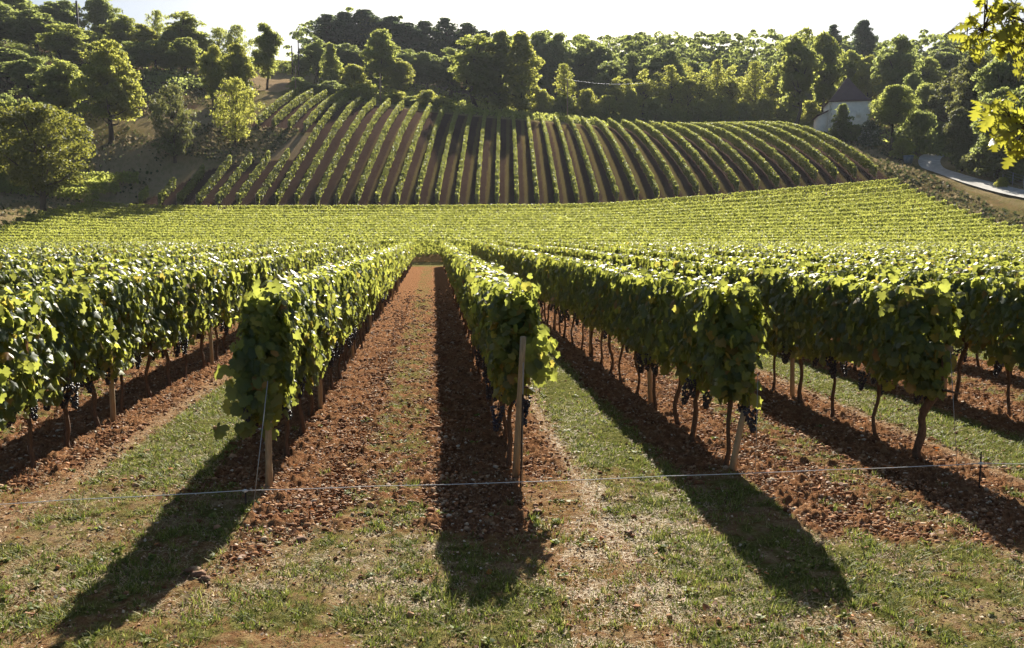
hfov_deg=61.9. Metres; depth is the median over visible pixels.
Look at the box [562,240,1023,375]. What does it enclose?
vine row
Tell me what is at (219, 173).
vine row
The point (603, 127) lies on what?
vine row
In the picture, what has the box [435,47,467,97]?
tree
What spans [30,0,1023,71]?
sky
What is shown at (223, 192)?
vine row
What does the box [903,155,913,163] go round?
car
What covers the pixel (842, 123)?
shrub
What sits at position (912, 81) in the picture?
tree
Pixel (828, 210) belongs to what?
vine row
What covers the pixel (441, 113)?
vine row
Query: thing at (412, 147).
vine row
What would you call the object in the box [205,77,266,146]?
tree
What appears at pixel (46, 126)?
tree
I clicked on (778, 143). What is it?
vine row
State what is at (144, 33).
tree
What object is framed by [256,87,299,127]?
vine row
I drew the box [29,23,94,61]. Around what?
tree
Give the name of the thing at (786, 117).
shrub
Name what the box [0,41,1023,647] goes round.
ground
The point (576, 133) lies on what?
vine row
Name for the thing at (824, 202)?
vine row
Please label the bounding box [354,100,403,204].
vine row
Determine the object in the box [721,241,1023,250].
vine row
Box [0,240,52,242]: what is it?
vine row
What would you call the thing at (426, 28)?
pine tree
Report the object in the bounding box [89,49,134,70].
tree
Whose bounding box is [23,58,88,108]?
tree
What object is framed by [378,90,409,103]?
shrub
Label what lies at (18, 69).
tree
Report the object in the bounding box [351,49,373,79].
tree
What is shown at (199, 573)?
stone
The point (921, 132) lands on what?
tree
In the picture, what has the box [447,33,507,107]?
tree
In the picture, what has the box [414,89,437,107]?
shrub
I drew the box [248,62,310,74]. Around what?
vine row
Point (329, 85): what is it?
shrub
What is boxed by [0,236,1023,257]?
vine row
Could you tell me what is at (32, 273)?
vine row
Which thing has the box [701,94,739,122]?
shrub
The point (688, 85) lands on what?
tree
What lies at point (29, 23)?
tree
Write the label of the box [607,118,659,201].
vine row
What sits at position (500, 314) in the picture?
vine row
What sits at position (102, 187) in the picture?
vine row
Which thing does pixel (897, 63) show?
tree
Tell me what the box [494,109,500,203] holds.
vine row
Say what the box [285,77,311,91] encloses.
shrub
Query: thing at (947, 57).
tree
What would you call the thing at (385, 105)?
vine row
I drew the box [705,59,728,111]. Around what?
tree
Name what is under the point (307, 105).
vine row
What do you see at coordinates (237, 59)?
tree
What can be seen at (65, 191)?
vine row
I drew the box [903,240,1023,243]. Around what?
vine row
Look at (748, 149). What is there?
vine row
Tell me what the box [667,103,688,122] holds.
shrub
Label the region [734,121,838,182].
vine row
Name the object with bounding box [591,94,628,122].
shrub
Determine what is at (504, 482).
fence strand
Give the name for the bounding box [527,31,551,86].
tree
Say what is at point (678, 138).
vine row
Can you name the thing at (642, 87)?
tree
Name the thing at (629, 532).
stone
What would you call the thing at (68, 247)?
vine row
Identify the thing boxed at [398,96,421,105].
shrub
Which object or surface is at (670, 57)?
tree
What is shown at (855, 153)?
vine row
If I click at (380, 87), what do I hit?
utility pole
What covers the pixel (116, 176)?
vine row
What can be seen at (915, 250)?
vine row
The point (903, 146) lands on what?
shrub
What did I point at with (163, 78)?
shrub
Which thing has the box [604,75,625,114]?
tree
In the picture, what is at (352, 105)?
vine row
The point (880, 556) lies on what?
dry straw
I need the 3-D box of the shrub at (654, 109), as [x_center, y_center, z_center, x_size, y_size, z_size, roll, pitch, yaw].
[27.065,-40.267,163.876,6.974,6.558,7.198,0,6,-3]
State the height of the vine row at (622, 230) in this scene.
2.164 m
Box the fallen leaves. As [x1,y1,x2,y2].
[0,311,1022,647]
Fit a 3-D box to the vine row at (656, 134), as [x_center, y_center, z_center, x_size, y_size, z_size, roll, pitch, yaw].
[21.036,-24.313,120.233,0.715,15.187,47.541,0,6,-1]
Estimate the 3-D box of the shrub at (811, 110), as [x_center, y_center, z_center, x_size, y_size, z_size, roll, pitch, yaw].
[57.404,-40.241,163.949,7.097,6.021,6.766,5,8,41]
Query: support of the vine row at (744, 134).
on the ground at (426, 275)
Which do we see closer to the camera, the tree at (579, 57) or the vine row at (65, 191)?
the vine row at (65, 191)
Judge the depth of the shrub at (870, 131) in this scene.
121.98 m
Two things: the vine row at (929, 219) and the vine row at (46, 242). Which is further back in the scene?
the vine row at (929, 219)
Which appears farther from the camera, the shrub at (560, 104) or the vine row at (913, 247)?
the shrub at (560, 104)
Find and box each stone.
[184,567,193,572]
[190,569,206,576]
[197,575,210,580]
[293,536,307,542]
[532,508,542,513]
[624,530,631,535]
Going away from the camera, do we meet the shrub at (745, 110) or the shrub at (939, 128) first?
the shrub at (939, 128)
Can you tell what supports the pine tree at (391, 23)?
on the ground at (426, 275)
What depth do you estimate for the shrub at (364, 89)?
148.79 m
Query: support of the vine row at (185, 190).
on the ground at (426, 275)
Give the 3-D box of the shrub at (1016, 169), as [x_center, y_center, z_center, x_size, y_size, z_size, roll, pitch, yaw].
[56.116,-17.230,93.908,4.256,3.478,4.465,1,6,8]
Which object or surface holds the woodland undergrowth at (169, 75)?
on the ground at (426, 275)
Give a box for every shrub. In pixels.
[0,93,18,164]
[15,97,47,166]
[57,108,90,155]
[139,70,156,76]
[145,75,172,82]
[182,78,202,83]
[194,83,207,87]
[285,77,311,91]
[300,84,329,93]
[312,80,345,93]
[335,88,356,97]
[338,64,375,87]
[341,83,377,98]
[367,94,386,100]
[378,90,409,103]
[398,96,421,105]
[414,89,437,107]
[420,96,460,109]
[528,88,553,114]
[548,96,579,118]
[569,88,599,118]
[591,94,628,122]
[617,87,642,123]
[638,97,673,123]
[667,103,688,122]
[683,99,713,125]
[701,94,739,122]
[729,102,756,121]
[752,97,783,120]
[774,105,801,124]
[794,100,821,126]
[828,103,854,139]
[842,124,862,142]
[857,119,884,146]
[888,137,918,159]
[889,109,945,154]
[932,121,951,154]
[951,126,970,171]
[953,121,981,163]
[959,140,995,175]
[973,135,1023,179]
[993,177,1009,186]
[1003,157,1023,181]
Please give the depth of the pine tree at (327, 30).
200.03 m
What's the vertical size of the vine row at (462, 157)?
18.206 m
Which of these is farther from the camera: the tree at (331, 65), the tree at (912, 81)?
the tree at (331, 65)
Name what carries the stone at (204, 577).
on the ground at (426, 275)
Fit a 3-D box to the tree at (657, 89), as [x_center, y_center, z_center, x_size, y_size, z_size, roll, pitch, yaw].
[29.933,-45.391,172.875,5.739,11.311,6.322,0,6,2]
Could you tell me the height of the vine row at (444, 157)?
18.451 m
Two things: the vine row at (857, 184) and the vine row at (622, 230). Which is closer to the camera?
the vine row at (622, 230)
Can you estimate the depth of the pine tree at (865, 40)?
207.27 m
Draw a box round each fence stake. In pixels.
[242,487,247,504]
[978,452,983,487]
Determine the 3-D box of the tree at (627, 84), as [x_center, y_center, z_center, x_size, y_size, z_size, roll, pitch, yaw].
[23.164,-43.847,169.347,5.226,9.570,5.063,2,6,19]
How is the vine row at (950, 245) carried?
on the ground at (426, 275)
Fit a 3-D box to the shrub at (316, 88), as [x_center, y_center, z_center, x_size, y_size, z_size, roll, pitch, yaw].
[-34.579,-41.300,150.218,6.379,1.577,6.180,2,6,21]
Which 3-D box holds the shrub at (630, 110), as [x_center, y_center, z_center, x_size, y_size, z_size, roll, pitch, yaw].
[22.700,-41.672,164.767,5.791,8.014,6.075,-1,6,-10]
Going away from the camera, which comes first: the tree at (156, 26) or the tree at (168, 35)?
the tree at (168, 35)
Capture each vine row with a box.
[0,170,139,184]
[0,175,120,193]
[0,180,99,200]
[0,217,994,239]
[0,221,1007,244]
[0,224,1022,241]
[0,229,1022,250]
[0,232,1023,253]
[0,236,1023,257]
[0,239,216,251]
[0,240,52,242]
[0,240,87,243]
[0,240,120,245]
[0,240,152,246]
[0,240,183,248]
[0,240,249,254]
[0,240,282,260]
[0,240,314,283]
[0,240,347,335]
[0,241,380,470]
[2,212,980,234]
[15,209,969,231]
[26,203,958,229]
[37,199,946,226]
[47,196,935,225]
[58,192,926,225]
[66,188,917,221]
[75,183,908,220]
[83,177,899,215]
[137,185,148,203]
[157,177,175,204]
[176,163,204,204]
[195,155,231,205]
[213,239,415,511]
[215,152,252,208]
[224,55,312,71]
[235,150,269,204]
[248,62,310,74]
[250,60,315,73]
[255,148,289,204]
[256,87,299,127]
[271,89,312,127]
[274,93,348,204]
[287,89,326,131]
[294,95,362,204]
[303,91,340,131]
[314,96,376,204]
[334,98,390,207]
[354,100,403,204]
[375,101,418,204]
[394,103,431,204]
[414,104,444,207]
[435,106,458,204]
[439,241,559,486]
[455,107,473,204]
[467,240,776,480]
[475,108,486,204]
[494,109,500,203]
[499,240,965,471]
[511,111,518,203]
[525,111,538,203]
[530,240,1023,416]
[539,113,559,203]
[553,114,578,206]
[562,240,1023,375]
[566,115,599,202]
[580,116,619,200]
[594,117,639,200]
[594,241,1023,273]
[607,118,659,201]
[621,119,678,196]
[625,239,1023,261]
[635,119,699,194]
[649,120,719,193]
[654,241,1023,257]
[662,121,739,191]
[676,121,759,192]
[687,241,1023,253]
[691,122,779,188]
[704,122,800,188]
[718,121,817,184]
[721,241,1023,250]
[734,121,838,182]
[749,120,857,180]
[750,240,1023,249]
[761,121,877,179]
[779,239,1023,247]
[812,241,1020,246]
[840,240,1023,245]
[877,241,1018,244]
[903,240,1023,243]
[935,240,1022,243]
[965,240,1023,242]
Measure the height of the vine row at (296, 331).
2.054 m
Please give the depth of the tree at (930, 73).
158.83 m
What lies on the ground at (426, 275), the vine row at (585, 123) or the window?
the vine row at (585, 123)
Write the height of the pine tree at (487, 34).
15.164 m
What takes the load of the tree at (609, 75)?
on the ground at (426, 275)
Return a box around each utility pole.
[75,1,80,58]
[291,45,292,76]
[298,40,299,76]
[379,73,381,104]
[567,80,567,114]
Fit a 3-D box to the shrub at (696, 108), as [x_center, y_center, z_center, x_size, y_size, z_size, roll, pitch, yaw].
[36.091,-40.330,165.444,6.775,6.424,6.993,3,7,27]
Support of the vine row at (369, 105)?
on the ground at (426, 275)
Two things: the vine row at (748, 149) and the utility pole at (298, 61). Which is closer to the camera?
the vine row at (748, 149)
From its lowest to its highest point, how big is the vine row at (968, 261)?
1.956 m
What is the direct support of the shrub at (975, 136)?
on the ground at (426, 275)
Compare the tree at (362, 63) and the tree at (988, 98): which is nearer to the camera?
the tree at (988, 98)
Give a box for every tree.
[0,0,39,16]
[0,1,21,46]
[0,8,65,55]
[0,43,49,84]
[0,56,48,102]
[0,98,25,176]
[0,101,96,218]
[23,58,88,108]
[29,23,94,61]
[31,0,89,29]
[68,39,147,142]
[76,30,112,57]
[83,0,122,35]
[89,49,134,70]
[98,14,138,47]
[120,41,156,68]
[125,23,160,45]
[144,9,169,40]
[146,40,179,71]
[146,84,201,162]
[154,30,181,71]
[161,11,208,69]
[162,37,202,77]
[191,31,214,55]
[196,44,227,111]
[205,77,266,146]
[208,26,233,67]
[222,24,254,53]
[223,42,257,104]
[248,22,283,89]
[284,58,314,77]
[299,13,349,47]
[300,36,325,82]
[318,42,344,83]
[320,11,366,49]
[323,43,362,67]
[347,9,381,49]
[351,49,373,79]
[358,28,401,93]
[365,15,406,51]
[379,58,415,91]
[387,49,417,84]
[391,22,429,57]
[406,51,451,89]
[413,20,445,57]
[431,17,463,57]
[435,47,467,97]
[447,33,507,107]
[450,22,478,88]
[469,30,492,45]
[484,29,526,111]
[497,32,544,112]
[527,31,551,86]
[535,31,573,97]
[553,63,577,111]
[555,35,598,97]
[584,44,621,96]
[592,60,628,97]
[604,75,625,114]
[617,51,644,101]
[620,78,640,115]
[630,47,675,101]
[631,68,655,120]
[649,49,686,102]
[652,71,667,102]
[657,65,684,122]
[672,62,701,112]
[678,60,708,110]
[683,69,713,105]
[703,65,731,93]
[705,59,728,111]
[719,63,742,120]
[737,73,756,102]
[741,61,769,116]
[759,70,778,107]
[770,26,826,124]
[770,54,793,108]
[809,30,847,112]
[828,24,843,58]
[834,49,862,91]
[845,19,879,57]
[852,54,881,100]
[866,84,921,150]
[868,32,924,104]
[902,71,923,113]
[912,82,939,125]
[913,56,947,89]
[926,67,963,121]
[928,47,964,79]
[940,106,974,170]
[943,50,997,80]
[943,53,990,160]
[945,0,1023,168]
[969,86,1019,178]
[970,48,1023,103]
[1007,85,1023,149]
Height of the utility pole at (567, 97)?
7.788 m
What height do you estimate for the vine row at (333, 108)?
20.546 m
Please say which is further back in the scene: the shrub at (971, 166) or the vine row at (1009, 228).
the shrub at (971, 166)
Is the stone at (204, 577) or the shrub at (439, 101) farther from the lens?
the shrub at (439, 101)
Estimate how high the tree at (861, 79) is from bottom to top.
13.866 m
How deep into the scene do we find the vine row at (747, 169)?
110.58 m
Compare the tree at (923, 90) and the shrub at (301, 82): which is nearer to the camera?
the tree at (923, 90)
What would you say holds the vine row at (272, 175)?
on the ground at (426, 275)
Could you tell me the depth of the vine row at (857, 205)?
85.48 m
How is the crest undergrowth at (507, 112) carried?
on the ground at (426, 275)
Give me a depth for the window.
132.09 m
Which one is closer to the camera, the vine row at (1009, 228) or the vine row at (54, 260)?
the vine row at (54, 260)
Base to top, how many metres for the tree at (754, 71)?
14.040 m
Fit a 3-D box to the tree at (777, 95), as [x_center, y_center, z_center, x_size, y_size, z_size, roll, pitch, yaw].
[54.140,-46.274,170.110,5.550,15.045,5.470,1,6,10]
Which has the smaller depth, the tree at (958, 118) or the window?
the tree at (958, 118)
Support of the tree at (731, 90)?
on the ground at (426, 275)
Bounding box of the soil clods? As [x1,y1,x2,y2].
[0,289,1023,647]
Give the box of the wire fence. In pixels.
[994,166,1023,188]
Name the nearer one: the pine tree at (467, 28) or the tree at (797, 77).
the tree at (797, 77)
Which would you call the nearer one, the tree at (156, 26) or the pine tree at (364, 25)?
the tree at (156, 26)
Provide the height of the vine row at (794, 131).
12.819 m
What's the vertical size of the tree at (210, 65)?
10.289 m
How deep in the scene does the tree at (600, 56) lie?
191.72 m
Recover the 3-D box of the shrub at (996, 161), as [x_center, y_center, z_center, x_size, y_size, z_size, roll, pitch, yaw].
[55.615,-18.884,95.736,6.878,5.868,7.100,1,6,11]
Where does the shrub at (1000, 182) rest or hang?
on the ground at (426, 275)
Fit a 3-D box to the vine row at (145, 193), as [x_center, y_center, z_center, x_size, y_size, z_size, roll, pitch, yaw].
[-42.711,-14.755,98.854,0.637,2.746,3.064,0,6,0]
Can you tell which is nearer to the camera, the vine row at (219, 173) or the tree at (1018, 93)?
the tree at (1018, 93)
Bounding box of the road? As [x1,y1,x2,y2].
[918,153,1023,197]
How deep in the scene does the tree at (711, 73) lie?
178.97 m
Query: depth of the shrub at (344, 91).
148.53 m
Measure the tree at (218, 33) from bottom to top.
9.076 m
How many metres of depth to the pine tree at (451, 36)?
211.64 m
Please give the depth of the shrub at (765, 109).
164.01 m
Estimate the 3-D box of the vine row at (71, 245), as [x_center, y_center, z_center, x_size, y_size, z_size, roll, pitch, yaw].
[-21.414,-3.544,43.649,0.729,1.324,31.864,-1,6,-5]
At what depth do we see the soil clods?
8.78 m
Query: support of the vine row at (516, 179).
on the ground at (426, 275)
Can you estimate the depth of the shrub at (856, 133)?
125.10 m
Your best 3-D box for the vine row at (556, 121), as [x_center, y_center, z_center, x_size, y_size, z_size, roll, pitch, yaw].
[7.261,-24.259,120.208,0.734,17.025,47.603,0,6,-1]
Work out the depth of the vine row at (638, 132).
112.41 m
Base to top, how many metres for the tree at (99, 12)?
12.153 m
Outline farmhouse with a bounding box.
[812,75,871,134]
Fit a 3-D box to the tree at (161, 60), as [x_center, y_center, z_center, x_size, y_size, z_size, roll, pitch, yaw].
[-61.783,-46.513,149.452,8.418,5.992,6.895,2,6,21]
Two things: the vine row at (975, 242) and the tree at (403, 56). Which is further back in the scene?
the tree at (403, 56)
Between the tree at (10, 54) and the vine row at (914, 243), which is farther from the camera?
the tree at (10, 54)
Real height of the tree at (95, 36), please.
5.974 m
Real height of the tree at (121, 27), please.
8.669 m
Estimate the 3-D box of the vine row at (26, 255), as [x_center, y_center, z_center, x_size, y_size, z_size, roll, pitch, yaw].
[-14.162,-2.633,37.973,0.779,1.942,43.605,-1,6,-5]
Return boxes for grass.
[0,54,1023,232]
[0,299,1023,647]
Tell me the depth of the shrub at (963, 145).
103.97 m
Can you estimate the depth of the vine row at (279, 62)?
188.70 m
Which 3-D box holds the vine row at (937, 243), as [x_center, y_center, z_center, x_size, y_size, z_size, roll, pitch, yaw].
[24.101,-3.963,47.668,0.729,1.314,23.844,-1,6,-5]
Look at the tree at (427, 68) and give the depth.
179.92 m
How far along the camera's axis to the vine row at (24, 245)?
45.23 m
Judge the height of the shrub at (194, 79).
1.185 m
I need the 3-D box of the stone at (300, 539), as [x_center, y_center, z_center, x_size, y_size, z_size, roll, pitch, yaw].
[-1.546,1.584,6.242,0.106,0.057,0.075,0,6,0]
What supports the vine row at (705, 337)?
on the ground at (426, 275)
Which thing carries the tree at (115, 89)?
on the ground at (426, 275)
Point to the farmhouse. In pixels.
(853, 97)
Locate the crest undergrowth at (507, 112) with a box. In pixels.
[327,75,950,157]
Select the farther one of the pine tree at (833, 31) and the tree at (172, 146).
the pine tree at (833, 31)
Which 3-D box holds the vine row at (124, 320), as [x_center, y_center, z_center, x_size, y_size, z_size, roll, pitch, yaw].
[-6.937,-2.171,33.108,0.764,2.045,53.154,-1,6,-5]
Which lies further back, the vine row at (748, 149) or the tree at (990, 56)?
the tree at (990, 56)
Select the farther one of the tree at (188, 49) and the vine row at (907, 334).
the tree at (188, 49)
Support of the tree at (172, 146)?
on the ground at (426, 275)
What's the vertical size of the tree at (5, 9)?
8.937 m
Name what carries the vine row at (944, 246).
on the ground at (426, 275)
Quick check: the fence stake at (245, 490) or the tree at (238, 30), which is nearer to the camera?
the fence stake at (245, 490)
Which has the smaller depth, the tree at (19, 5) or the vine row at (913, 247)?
the vine row at (913, 247)
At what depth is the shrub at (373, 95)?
149.97 m
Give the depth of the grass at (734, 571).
5.74 m
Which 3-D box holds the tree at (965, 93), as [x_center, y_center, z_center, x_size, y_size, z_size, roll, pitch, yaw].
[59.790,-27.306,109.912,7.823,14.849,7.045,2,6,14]
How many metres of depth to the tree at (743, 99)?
172.56 m
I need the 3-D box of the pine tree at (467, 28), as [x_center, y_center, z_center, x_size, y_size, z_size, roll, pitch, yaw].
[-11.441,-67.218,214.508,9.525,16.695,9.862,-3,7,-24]
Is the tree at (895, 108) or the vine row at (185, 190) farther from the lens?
the tree at (895, 108)
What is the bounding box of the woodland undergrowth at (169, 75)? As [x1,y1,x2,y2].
[0,39,253,98]
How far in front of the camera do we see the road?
98.61 m
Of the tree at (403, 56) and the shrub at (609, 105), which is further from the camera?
the tree at (403, 56)
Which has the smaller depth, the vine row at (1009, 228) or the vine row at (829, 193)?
the vine row at (1009, 228)
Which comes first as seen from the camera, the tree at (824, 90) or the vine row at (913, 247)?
the vine row at (913, 247)
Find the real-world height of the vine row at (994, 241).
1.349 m
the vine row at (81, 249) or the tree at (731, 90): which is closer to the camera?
the vine row at (81, 249)
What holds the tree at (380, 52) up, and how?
on the ground at (426, 275)
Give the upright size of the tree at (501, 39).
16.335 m
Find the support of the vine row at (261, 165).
on the ground at (426, 275)
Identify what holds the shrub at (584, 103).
on the ground at (426, 275)
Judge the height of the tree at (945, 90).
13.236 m
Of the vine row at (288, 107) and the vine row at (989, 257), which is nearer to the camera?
the vine row at (989, 257)
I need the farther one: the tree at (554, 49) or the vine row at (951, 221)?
the tree at (554, 49)
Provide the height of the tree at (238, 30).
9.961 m
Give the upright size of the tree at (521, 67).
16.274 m
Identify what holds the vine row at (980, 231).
on the ground at (426, 275)
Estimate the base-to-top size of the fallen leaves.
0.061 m
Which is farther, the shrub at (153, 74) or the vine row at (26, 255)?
the shrub at (153, 74)
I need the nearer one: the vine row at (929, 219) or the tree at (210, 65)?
the vine row at (929, 219)
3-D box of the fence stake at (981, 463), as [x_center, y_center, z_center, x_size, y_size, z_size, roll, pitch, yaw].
[4.130,1.341,7.527,0.044,0.431,0.026,0,6,0]
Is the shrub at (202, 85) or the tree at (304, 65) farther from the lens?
the tree at (304, 65)
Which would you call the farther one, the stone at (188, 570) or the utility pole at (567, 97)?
the utility pole at (567, 97)
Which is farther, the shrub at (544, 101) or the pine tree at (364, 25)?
the pine tree at (364, 25)
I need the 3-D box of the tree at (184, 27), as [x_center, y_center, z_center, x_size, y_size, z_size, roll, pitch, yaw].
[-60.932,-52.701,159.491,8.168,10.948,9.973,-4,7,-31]
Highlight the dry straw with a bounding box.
[0,354,1023,647]
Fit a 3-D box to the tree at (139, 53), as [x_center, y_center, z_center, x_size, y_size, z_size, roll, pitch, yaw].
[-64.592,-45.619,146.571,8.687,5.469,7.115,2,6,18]
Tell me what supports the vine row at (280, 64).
on the ground at (426, 275)
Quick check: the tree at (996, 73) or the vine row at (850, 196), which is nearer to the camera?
the vine row at (850, 196)
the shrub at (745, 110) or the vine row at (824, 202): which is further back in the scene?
the shrub at (745, 110)
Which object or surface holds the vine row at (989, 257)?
on the ground at (426, 275)
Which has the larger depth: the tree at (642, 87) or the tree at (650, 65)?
the tree at (650, 65)
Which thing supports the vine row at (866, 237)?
on the ground at (426, 275)
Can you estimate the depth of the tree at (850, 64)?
167.77 m
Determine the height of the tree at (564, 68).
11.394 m
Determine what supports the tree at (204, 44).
on the ground at (426, 275)
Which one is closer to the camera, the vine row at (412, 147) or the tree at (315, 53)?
the vine row at (412, 147)
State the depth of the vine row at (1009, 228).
70.37 m
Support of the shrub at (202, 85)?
on the ground at (426, 275)
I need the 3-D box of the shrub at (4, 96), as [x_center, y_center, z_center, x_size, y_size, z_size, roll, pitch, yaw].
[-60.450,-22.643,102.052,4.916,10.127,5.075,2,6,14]
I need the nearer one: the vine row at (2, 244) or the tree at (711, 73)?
the vine row at (2, 244)
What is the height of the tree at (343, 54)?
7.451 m
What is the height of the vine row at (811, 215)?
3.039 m
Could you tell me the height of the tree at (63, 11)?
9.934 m
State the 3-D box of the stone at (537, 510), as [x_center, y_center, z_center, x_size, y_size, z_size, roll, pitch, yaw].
[0.206,1.515,6.889,0.087,0.050,0.066,0,6,0]
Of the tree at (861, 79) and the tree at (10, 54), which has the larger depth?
the tree at (861, 79)
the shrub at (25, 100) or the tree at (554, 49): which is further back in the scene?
the tree at (554, 49)
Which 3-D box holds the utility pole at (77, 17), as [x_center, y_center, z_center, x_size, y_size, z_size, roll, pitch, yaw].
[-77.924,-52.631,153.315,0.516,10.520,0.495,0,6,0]
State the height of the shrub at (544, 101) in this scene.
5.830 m
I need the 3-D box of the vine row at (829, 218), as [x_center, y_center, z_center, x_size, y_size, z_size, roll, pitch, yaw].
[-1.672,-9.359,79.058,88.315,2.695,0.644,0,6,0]
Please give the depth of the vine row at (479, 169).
109.49 m
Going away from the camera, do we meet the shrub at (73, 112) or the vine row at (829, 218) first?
the vine row at (829, 218)
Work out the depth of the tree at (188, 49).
146.79 m
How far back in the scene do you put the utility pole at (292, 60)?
153.78 m
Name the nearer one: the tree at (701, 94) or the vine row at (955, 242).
the vine row at (955, 242)
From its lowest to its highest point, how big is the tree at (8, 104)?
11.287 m
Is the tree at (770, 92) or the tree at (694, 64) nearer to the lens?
the tree at (770, 92)
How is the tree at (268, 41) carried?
on the ground at (426, 275)
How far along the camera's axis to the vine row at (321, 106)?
129.64 m
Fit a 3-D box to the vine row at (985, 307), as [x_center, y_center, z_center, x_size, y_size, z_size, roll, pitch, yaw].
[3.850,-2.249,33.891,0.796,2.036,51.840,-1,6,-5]
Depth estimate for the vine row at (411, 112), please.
112.89 m
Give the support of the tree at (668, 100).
on the ground at (426, 275)
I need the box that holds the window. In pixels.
[856,111,860,117]
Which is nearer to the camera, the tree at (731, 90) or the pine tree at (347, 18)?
the tree at (731, 90)
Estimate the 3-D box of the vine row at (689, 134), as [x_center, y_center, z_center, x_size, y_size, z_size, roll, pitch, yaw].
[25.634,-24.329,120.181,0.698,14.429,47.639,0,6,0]
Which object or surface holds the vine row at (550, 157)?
on the ground at (426, 275)
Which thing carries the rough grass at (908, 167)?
on the ground at (426, 275)
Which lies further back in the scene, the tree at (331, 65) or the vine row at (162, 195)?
the tree at (331, 65)
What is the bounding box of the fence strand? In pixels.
[0,463,1010,504]
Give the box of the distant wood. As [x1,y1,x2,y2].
[283,7,1023,104]
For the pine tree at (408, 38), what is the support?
on the ground at (426, 275)
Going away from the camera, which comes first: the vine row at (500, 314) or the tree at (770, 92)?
the vine row at (500, 314)
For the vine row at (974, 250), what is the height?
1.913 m
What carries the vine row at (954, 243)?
on the ground at (426, 275)
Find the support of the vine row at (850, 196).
on the ground at (426, 275)
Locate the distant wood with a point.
(741, 57)
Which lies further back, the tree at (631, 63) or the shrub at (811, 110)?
the tree at (631, 63)
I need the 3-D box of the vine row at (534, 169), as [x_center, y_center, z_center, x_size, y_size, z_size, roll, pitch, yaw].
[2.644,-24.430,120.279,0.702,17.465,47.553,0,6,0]
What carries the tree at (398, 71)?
on the ground at (426, 275)

